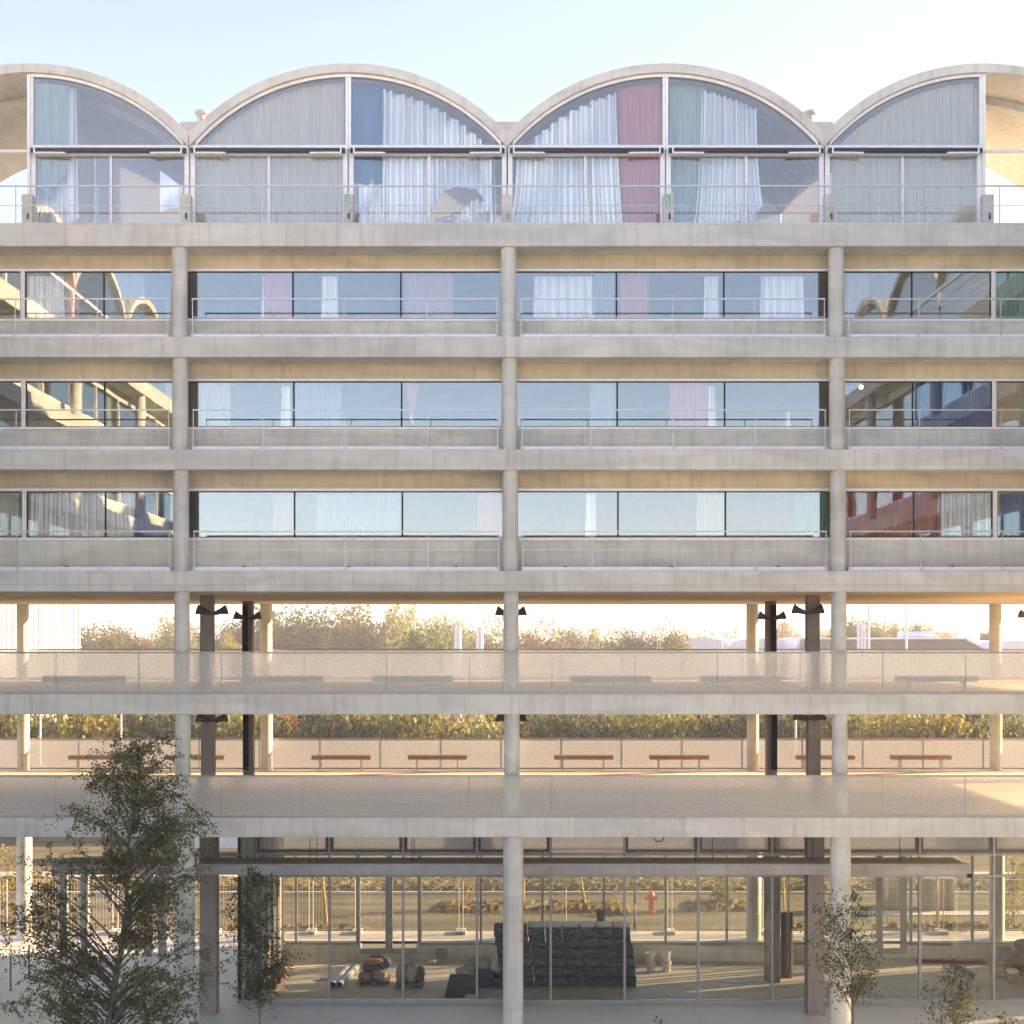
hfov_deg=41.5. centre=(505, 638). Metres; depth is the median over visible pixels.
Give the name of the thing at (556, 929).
fibre bundle
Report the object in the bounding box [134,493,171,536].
curtain
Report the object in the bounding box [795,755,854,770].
wooden bench
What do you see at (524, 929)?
fibre bundle
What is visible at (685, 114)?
curtain
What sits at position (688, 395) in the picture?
curtain
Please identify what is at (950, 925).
mulch bed
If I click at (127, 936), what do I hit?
birch tree
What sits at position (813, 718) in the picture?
twin spotlight
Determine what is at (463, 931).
fence panel
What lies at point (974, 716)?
shrub
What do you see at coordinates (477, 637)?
flue pipe
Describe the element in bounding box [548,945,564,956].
fibre bundle
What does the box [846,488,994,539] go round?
window
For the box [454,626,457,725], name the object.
flue pipe
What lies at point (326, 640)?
tree
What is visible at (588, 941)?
fibre bundle
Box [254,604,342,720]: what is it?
tree
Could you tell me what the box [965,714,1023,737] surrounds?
shrub
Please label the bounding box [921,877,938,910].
concrete block
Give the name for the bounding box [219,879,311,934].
fence panel
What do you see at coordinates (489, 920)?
road
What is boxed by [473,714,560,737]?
shrub
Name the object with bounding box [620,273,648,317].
curtain
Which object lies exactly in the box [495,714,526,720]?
twin spotlight
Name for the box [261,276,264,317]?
curtain
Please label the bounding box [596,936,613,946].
fibre bundle
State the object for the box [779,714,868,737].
shrub
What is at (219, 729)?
shrub
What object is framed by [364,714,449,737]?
shrub
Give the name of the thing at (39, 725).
lamp post
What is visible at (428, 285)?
curtain
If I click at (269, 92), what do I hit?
arched window
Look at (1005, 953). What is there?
sack
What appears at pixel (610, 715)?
shrub
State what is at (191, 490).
window
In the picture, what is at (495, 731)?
shrub
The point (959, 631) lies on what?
flue pipe
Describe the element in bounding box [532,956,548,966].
fibre bundle
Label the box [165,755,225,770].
wooden bench
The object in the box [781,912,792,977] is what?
form tube
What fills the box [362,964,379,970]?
sack
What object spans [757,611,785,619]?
twin spotlight
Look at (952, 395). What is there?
curtain
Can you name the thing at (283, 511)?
curtain
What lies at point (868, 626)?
mast
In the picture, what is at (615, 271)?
window
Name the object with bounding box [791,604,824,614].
twin spotlight
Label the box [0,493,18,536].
curtain
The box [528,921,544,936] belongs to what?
fibre bundle
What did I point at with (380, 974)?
sack
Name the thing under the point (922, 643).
background building
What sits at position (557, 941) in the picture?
fibre bundle
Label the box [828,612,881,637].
tree
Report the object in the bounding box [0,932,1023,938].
back pavement
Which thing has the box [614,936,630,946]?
fibre bundle
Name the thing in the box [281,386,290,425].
curtain
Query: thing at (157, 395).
curtain
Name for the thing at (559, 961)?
fibre bundle
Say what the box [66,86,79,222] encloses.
curtain
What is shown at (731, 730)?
shrub
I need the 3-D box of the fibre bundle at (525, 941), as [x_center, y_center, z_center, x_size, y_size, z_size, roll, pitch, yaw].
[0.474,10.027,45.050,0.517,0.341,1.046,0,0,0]
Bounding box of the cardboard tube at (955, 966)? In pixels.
[952,962,975,976]
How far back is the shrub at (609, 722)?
82.68 m
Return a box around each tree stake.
[321,877,325,924]
[322,877,327,923]
[523,877,524,900]
[580,877,585,902]
[782,877,784,908]
[935,877,937,924]
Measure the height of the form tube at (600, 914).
2.076 m
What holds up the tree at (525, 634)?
on the ground
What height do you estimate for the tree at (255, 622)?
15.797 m
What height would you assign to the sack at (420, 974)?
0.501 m
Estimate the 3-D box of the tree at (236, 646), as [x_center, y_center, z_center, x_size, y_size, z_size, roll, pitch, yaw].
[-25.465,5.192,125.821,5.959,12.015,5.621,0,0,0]
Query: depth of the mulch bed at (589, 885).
58.94 m
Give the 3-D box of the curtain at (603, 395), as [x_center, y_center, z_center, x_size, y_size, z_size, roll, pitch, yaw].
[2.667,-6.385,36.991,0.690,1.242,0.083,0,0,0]
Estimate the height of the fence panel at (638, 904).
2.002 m
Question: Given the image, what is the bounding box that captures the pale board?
[315,976,327,980]
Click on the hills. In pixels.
(143, 633)
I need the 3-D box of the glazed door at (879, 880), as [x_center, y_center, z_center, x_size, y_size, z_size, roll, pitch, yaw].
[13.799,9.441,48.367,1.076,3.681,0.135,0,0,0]
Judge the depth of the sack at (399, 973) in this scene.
44.66 m
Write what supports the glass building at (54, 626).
on the ground
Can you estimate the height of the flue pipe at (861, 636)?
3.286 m
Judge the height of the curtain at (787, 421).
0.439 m
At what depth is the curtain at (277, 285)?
36.99 m
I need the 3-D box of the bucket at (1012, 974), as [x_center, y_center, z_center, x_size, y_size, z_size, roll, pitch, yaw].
[17.006,11.303,45.381,0.400,0.474,0.400,0,0,0]
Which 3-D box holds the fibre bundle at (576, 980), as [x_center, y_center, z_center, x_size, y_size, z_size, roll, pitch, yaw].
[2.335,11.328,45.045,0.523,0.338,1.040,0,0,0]
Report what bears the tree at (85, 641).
on the ground
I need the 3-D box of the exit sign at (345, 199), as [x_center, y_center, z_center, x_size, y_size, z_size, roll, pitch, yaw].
[-4.312,-11.789,36.326,0.130,0.320,0.032,0,0,0]
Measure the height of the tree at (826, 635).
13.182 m
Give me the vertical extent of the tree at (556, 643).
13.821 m
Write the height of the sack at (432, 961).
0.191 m
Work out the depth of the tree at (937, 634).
160.17 m
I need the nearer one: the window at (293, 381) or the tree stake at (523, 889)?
the window at (293, 381)
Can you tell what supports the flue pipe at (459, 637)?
on the ground
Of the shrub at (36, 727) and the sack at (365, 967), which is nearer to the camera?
the sack at (365, 967)
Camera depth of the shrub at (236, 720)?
79.17 m
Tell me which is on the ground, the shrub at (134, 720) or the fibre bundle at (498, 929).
the shrub at (134, 720)
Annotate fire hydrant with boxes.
[645,890,656,912]
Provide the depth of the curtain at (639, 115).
37.58 m
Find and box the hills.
[82,629,1023,648]
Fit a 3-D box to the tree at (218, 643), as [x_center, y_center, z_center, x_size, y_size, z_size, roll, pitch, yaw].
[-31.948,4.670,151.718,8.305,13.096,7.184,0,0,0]
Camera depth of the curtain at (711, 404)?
36.98 m
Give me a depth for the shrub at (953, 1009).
33.73 m
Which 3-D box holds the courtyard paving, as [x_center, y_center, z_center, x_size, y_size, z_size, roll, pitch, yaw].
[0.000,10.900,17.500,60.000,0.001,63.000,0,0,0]
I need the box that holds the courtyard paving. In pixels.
[0,939,1023,1023]
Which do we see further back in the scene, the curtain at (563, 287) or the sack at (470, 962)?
the sack at (470, 962)
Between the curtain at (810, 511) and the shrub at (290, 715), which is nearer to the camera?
the curtain at (810, 511)
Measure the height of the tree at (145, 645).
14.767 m
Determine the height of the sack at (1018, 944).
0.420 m
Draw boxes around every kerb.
[0,931,1023,931]
[1,891,1023,893]
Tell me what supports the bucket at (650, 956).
on the bucket at (650, 966)
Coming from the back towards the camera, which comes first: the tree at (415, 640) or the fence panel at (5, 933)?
the tree at (415, 640)
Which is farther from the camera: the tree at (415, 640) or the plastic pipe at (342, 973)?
the tree at (415, 640)
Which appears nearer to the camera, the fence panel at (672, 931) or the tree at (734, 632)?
the fence panel at (672, 931)
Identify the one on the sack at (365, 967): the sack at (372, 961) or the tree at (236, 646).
the sack at (372, 961)
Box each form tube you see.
[597,909,603,920]
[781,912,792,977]
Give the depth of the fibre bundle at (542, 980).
44.58 m
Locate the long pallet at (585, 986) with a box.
[502,981,635,987]
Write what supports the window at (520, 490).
in the residence building at (498, 373)
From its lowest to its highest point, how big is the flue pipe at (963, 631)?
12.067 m
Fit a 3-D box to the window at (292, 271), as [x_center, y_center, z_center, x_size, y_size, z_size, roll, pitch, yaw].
[-4.393,-9.358,36.865,8.917,1.423,0.150,0,0,0]
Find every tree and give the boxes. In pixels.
[0,720,239,1023]
[81,619,140,648]
[81,624,114,648]
[112,609,190,716]
[150,621,199,648]
[170,621,217,647]
[194,623,257,648]
[212,865,310,1023]
[217,631,241,648]
[218,616,258,643]
[226,605,296,720]
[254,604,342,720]
[272,609,341,648]
[308,604,373,648]
[328,604,385,648]
[356,604,421,719]
[388,619,451,648]
[400,604,441,714]
[403,614,452,648]
[423,609,485,725]
[461,604,502,715]
[498,624,545,648]
[519,617,574,716]
[557,622,599,720]
[570,624,625,715]
[601,623,642,648]
[627,630,660,648]
[634,618,694,716]
[674,627,721,639]
[721,624,744,638]
[777,617,803,638]
[793,886,894,1023]
[820,624,830,637]
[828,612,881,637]
[863,618,896,637]
[878,619,904,637]
[898,617,933,633]
[920,620,952,637]
[941,626,972,639]
[974,628,988,639]
[1002,627,1008,639]
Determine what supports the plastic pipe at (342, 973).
on the residence building at (498, 373)
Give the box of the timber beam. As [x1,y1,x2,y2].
[916,959,985,963]
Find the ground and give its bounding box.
[0,714,1023,943]
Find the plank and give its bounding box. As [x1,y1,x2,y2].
[526,901,546,908]
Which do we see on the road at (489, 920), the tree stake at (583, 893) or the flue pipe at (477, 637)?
the tree stake at (583, 893)
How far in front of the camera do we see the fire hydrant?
54.20 m
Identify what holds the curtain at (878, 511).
hanging from the residence building at (498, 373)
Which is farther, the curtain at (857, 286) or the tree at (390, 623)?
the tree at (390, 623)
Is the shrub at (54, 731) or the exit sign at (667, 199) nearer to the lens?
the exit sign at (667, 199)
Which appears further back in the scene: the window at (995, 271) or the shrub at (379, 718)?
the shrub at (379, 718)
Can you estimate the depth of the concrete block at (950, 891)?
54.58 m
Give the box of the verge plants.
[7,869,1022,888]
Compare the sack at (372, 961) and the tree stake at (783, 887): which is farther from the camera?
the tree stake at (783, 887)
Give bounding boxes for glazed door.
[357,856,420,953]
[876,856,906,953]
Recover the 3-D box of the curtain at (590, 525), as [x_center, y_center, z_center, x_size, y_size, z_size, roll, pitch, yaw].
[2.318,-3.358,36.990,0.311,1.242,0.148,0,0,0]
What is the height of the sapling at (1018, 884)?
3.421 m
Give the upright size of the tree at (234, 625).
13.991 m
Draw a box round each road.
[0,841,1023,864]
[1,894,1023,930]
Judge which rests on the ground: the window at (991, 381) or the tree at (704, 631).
the tree at (704, 631)
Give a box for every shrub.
[0,714,47,737]
[0,714,61,737]
[30,714,94,735]
[42,714,138,737]
[66,714,149,737]
[104,714,200,737]
[122,714,172,737]
[136,714,240,737]
[195,714,260,737]
[216,714,300,737]
[239,714,308,734]
[273,714,329,734]
[273,714,379,754]
[310,714,397,737]
[349,714,412,737]
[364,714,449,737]
[388,714,463,737]
[442,714,489,734]
[447,714,503,737]
[452,714,532,737]
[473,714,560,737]
[520,714,611,737]
[553,714,641,737]
[584,714,650,737]
[617,714,703,737]
[643,714,734,737]
[677,714,794,737]
[695,714,741,737]
[714,714,802,737]
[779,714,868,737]
[830,714,900,737]
[854,714,928,737]
[872,714,974,737]
[899,714,982,737]
[913,956,991,1023]
[927,714,1009,735]
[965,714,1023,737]
[986,714,1023,737]
[993,1006,1016,1023]
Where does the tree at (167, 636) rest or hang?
on the ground
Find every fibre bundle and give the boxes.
[494,923,502,936]
[495,937,502,946]
[497,946,502,955]
[498,956,502,965]
[500,966,502,975]
[523,923,526,936]
[523,933,527,946]
[523,942,529,955]
[523,952,530,965]
[523,962,532,975]
[523,976,533,985]
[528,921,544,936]
[529,936,544,946]
[531,942,547,956]
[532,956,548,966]
[533,966,549,975]
[534,976,549,985]
[545,921,561,936]
[546,937,562,946]
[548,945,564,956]
[549,956,565,965]
[552,966,566,975]
[552,976,567,985]
[562,921,578,936]
[563,937,579,946]
[564,946,581,956]
[566,956,582,965]
[567,966,583,975]
[567,974,584,985]
[579,921,595,936]
[579,935,596,946]
[581,945,598,956]
[582,956,599,966]
[584,966,600,975]
[584,975,601,985]
[595,921,612,936]
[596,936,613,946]
[599,946,615,956]
[600,956,616,965]
[600,964,617,975]
[601,974,618,985]
[612,921,629,936]
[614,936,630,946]
[616,943,632,956]
[617,956,633,965]
[618,965,634,975]
[618,974,635,985]
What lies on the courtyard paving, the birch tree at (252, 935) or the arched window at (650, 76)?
the birch tree at (252, 935)
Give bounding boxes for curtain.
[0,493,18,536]
[27,276,64,317]
[30,493,133,536]
[34,82,67,195]
[37,172,66,222]
[65,273,78,317]
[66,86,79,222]
[105,273,144,317]
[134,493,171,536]
[143,383,171,425]
[160,171,182,211]
[189,383,198,425]
[196,82,344,222]
[198,383,230,425]
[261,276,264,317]
[264,273,291,317]
[273,493,293,536]
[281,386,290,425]
[295,383,341,425]
[316,493,399,536]
[321,276,337,317]
[351,82,381,184]
[356,183,380,222]
[381,89,495,222]
[404,273,452,317]
[406,383,417,424]
[435,199,490,222]
[477,493,498,536]
[512,92,622,222]
[533,276,593,317]
[585,493,595,536]
[591,383,615,425]
[594,273,614,317]
[618,84,661,222]
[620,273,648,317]
[669,383,706,425]
[670,83,702,222]
[695,90,762,222]
[697,493,723,536]
[703,276,719,317]
[706,386,715,425]
[760,276,803,317]
[785,412,790,425]
[794,493,826,536]
[832,83,972,222]
[846,273,868,317]
[846,493,937,536]
[915,383,989,425]
[937,493,990,536]
[973,84,976,222]
[997,273,1023,317]
[999,493,1023,536]
[1016,383,1023,425]
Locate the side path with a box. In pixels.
[851,911,1023,914]
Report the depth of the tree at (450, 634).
153.06 m
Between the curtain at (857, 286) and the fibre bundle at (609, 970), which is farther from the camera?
the fibre bundle at (609, 970)
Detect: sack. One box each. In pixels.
[358,971,371,979]
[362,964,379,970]
[363,957,382,964]
[370,954,386,957]
[371,968,387,979]
[379,957,390,967]
[396,964,405,982]
[404,955,413,964]
[406,963,416,982]
[416,966,424,981]
[428,959,436,964]
[458,966,474,974]
[463,957,475,969]
[464,994,475,998]
[474,969,496,987]
[475,956,490,968]
[490,960,499,972]
[490,973,502,987]
[989,946,998,957]
[990,958,1005,977]
[997,946,1012,961]
[1003,961,1012,973]
[1013,938,1023,951]
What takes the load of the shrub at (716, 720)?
on the ground
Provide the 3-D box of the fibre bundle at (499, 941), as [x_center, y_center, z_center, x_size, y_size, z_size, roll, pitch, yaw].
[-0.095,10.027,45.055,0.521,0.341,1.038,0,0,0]
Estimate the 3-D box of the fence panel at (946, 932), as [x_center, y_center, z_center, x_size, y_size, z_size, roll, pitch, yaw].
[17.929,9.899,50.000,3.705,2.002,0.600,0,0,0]
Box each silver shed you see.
[659,638,728,719]
[721,638,784,716]
[779,638,799,714]
[971,640,1023,720]
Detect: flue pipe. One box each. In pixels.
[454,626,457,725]
[458,626,460,722]
[476,626,479,720]
[480,626,482,729]
[857,624,859,648]
[860,624,862,648]
[864,624,865,648]
[958,626,960,637]
[962,626,964,637]
[977,626,979,644]
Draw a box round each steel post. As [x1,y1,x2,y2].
[57,857,69,956]
[80,857,89,951]
[142,857,153,956]
[156,857,167,956]
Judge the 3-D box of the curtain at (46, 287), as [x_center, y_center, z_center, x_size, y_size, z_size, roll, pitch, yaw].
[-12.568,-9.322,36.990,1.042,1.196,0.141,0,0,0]
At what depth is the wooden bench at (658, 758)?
48.75 m
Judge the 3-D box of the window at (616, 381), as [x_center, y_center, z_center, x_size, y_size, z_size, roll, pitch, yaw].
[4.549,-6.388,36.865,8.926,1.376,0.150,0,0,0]
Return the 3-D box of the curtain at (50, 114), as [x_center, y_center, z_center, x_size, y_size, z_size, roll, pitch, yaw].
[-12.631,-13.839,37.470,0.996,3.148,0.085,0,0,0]
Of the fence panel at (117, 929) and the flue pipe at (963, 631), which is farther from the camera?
the flue pipe at (963, 631)
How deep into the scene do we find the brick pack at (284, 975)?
45.96 m
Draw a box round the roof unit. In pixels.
[897,631,932,637]
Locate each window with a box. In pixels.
[0,269,22,320]
[0,379,22,428]
[0,488,23,539]
[22,269,170,320]
[23,379,171,428]
[24,488,172,539]
[30,74,189,222]
[188,269,500,320]
[188,379,500,428]
[189,488,501,539]
[190,74,348,222]
[348,74,505,222]
[508,74,665,222]
[516,269,827,320]
[517,379,828,428]
[518,488,829,539]
[665,74,823,222]
[824,74,981,222]
[844,269,993,320]
[845,379,993,428]
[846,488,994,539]
[993,269,1023,320]
[994,379,1023,428]
[995,488,1023,539]
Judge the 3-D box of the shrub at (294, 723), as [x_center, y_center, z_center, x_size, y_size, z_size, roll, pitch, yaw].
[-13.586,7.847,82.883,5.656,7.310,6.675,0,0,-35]
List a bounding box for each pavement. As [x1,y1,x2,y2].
[0,872,1014,876]
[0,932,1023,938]
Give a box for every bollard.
[9,956,12,990]
[28,945,30,978]
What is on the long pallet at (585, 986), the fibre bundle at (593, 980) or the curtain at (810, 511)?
the fibre bundle at (593, 980)
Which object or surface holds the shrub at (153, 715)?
on the ground
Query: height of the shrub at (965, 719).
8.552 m
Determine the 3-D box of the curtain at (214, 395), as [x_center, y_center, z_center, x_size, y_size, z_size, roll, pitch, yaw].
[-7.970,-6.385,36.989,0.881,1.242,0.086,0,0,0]
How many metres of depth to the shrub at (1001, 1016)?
33.81 m
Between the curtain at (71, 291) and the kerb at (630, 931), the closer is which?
the curtain at (71, 291)
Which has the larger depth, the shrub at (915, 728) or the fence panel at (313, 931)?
the shrub at (915, 728)
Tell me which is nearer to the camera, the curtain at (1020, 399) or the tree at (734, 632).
the curtain at (1020, 399)
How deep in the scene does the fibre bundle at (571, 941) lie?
44.57 m
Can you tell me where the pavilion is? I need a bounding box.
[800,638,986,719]
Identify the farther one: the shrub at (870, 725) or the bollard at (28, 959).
the shrub at (870, 725)
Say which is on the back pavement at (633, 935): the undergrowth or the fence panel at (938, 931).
the fence panel at (938, 931)
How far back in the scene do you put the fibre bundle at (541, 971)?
44.58 m
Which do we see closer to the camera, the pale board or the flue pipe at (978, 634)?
the pale board
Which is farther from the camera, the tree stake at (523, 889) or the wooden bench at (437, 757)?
the tree stake at (523, 889)
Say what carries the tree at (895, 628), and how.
on the ground
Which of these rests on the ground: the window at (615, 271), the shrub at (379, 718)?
the shrub at (379, 718)
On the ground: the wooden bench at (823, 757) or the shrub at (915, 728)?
the shrub at (915, 728)
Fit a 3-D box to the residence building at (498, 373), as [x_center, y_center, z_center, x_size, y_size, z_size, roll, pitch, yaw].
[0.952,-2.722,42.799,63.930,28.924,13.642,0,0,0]
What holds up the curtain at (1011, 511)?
hanging from the residence building at (498, 373)
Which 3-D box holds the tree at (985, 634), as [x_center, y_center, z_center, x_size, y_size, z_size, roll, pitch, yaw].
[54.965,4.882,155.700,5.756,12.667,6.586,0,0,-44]
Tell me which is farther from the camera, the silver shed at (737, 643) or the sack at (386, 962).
the silver shed at (737, 643)
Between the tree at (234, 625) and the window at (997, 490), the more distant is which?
the tree at (234, 625)
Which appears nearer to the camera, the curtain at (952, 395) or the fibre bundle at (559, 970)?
the curtain at (952, 395)
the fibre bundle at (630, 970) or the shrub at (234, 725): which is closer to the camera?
the fibre bundle at (630, 970)
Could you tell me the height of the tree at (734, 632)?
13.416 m
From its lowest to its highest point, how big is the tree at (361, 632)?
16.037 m
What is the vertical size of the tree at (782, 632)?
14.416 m
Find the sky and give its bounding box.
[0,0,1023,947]
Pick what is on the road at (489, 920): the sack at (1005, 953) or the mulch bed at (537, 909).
the mulch bed at (537, 909)
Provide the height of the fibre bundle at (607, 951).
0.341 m
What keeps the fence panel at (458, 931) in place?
on the back pavement at (633, 935)
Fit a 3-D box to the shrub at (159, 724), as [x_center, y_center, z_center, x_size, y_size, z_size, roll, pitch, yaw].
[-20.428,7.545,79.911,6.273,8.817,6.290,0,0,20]
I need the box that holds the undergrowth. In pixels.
[99,714,1019,733]
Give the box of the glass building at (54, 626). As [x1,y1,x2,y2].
[0,604,81,728]
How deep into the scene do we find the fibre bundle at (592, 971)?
44.57 m
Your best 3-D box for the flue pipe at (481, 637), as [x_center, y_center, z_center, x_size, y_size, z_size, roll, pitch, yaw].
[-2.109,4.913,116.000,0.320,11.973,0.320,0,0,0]
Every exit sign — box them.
[344,194,347,204]
[666,194,669,204]
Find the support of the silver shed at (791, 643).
on the ground
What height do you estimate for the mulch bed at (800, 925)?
0.215 m
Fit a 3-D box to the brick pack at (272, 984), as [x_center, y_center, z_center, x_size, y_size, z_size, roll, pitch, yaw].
[-7.705,11.390,44.586,0.320,0.300,0.350,0,0,0]
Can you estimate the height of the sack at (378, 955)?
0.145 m
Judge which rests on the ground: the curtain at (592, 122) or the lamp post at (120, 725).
the lamp post at (120, 725)
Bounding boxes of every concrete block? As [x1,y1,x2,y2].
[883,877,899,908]
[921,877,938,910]
[938,877,954,910]
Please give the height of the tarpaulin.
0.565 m
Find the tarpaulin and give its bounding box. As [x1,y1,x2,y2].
[445,974,475,996]
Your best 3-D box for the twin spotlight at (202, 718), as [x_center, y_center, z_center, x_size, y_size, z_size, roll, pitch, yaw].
[-8.479,2.273,39.000,0.943,0.314,0.292,0,0,0]
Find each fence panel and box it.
[0,879,12,934]
[15,879,116,934]
[113,879,198,934]
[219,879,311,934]
[310,879,355,934]
[360,879,461,934]
[460,879,562,934]
[565,879,670,934]
[668,879,763,934]
[780,879,829,929]
[851,879,943,934]
[939,879,1023,934]
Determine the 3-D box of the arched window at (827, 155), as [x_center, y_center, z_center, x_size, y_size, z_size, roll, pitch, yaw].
[10.967,-13.325,37.305,4.333,4.486,0.130,0,0,0]
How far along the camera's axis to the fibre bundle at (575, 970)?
44.58 m
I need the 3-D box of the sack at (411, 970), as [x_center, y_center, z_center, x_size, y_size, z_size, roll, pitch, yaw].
[-3.135,11.084,44.908,0.479,0.633,0.632,0,0,0]
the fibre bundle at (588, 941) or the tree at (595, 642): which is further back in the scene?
the tree at (595, 642)
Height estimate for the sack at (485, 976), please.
0.543 m
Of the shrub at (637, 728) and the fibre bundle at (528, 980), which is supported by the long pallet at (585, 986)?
the fibre bundle at (528, 980)
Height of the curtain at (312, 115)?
3.919 m
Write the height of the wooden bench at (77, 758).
0.541 m
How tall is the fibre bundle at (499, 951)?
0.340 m
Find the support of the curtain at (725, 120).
hanging from the residence building at (498, 373)
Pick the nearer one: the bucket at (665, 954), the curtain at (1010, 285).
the curtain at (1010, 285)
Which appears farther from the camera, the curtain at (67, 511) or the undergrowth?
the undergrowth
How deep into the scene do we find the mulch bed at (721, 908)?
54.76 m
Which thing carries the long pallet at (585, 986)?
on the residence building at (498, 373)
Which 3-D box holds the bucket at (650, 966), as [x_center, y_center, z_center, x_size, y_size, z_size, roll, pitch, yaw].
[5.019,11.368,46.870,0.345,0.343,0.345,0,0,0]
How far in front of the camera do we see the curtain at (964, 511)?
36.99 m
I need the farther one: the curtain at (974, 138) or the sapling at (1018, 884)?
the sapling at (1018, 884)
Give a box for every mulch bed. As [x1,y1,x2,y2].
[0,875,1023,890]
[221,923,370,930]
[434,899,630,912]
[683,897,761,911]
[794,922,803,930]
[873,921,1023,930]
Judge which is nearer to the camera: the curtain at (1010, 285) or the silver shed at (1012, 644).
the curtain at (1010, 285)
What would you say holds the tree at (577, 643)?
on the ground
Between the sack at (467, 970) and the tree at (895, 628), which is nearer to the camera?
the sack at (467, 970)
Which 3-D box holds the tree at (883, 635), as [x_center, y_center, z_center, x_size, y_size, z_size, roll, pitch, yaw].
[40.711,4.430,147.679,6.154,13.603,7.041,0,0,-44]
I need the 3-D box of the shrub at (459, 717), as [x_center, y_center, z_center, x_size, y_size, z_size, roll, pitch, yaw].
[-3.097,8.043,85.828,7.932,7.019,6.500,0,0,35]
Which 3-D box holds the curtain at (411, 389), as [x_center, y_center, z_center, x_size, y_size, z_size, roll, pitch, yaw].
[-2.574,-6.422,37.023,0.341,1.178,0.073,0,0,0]
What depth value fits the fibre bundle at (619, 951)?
44.57 m
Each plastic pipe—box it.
[331,964,351,987]
[336,964,359,987]
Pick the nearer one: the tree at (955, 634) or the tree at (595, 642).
the tree at (595, 642)
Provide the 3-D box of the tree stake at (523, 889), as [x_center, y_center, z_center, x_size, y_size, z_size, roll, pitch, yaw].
[0.729,10.328,55.500,0.083,1.344,0.083,0,0,0]
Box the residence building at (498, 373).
[0,63,1023,1023]
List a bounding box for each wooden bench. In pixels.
[68,755,119,770]
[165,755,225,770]
[311,755,370,770]
[408,755,466,770]
[554,755,612,770]
[649,755,708,770]
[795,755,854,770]
[890,755,951,770]
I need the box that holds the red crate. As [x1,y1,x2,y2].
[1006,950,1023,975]
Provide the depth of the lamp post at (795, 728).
75.95 m
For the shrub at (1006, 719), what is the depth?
82.33 m
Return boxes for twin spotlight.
[195,605,228,614]
[195,714,228,722]
[233,611,261,619]
[495,606,526,614]
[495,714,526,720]
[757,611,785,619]
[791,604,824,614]
[793,714,825,720]
[1018,610,1023,617]
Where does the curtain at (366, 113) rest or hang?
hanging from the residence building at (498, 373)
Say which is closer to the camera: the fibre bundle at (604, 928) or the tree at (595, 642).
the fibre bundle at (604, 928)
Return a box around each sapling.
[0,841,15,921]
[453,856,478,902]
[627,856,656,930]
[704,877,744,902]
[1005,856,1023,922]
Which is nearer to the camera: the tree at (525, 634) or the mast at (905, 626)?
the mast at (905, 626)
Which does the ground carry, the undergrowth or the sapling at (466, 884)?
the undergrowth
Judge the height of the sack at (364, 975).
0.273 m
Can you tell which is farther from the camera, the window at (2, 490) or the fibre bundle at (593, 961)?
the fibre bundle at (593, 961)
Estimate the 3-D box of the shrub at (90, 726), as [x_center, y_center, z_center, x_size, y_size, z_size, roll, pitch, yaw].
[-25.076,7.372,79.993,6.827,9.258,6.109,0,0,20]
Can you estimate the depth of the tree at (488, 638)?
155.17 m
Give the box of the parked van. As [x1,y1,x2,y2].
[195,837,237,848]
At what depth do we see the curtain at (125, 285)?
36.99 m
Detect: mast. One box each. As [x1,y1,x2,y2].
[867,604,869,648]
[905,604,906,648]
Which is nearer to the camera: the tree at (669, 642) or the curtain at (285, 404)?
the curtain at (285, 404)
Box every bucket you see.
[645,951,655,961]
[646,961,655,971]
[661,950,670,961]
[661,960,671,971]
[1006,968,1018,982]
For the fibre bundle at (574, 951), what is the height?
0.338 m
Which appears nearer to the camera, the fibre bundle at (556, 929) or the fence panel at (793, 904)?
the fibre bundle at (556, 929)
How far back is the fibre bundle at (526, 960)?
44.58 m
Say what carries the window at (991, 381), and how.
in the residence building at (498, 373)
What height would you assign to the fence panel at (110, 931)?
2.002 m
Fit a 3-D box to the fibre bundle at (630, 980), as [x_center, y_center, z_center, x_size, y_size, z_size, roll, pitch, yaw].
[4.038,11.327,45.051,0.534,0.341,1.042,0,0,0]
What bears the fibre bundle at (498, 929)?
on the fibre bundle at (499, 941)
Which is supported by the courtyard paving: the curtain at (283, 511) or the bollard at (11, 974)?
the bollard at (11, 974)
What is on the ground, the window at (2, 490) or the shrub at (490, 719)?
the shrub at (490, 719)
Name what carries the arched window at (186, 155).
in the residence building at (498, 373)
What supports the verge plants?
on the mulch bed at (589, 885)
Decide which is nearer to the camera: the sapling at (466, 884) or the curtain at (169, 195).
the curtain at (169, 195)
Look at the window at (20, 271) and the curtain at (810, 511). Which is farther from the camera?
the curtain at (810, 511)
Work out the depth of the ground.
64.40 m
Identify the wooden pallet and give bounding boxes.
[357,974,391,985]
[395,980,423,988]
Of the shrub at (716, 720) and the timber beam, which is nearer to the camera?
the timber beam
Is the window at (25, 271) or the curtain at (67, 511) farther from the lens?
the curtain at (67, 511)
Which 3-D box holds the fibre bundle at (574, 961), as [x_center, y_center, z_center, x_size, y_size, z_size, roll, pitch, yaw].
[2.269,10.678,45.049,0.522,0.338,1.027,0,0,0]
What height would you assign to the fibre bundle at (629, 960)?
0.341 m
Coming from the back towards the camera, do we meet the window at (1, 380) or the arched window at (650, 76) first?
the arched window at (650, 76)
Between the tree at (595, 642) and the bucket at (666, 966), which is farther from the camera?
the tree at (595, 642)
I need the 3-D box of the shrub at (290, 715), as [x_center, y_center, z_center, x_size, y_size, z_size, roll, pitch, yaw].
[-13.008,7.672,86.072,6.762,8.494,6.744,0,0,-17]
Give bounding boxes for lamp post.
[39,714,40,737]
[120,714,121,736]
[795,720,796,737]
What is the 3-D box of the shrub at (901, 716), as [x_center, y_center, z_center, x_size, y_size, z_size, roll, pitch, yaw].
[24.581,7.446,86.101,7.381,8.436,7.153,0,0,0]

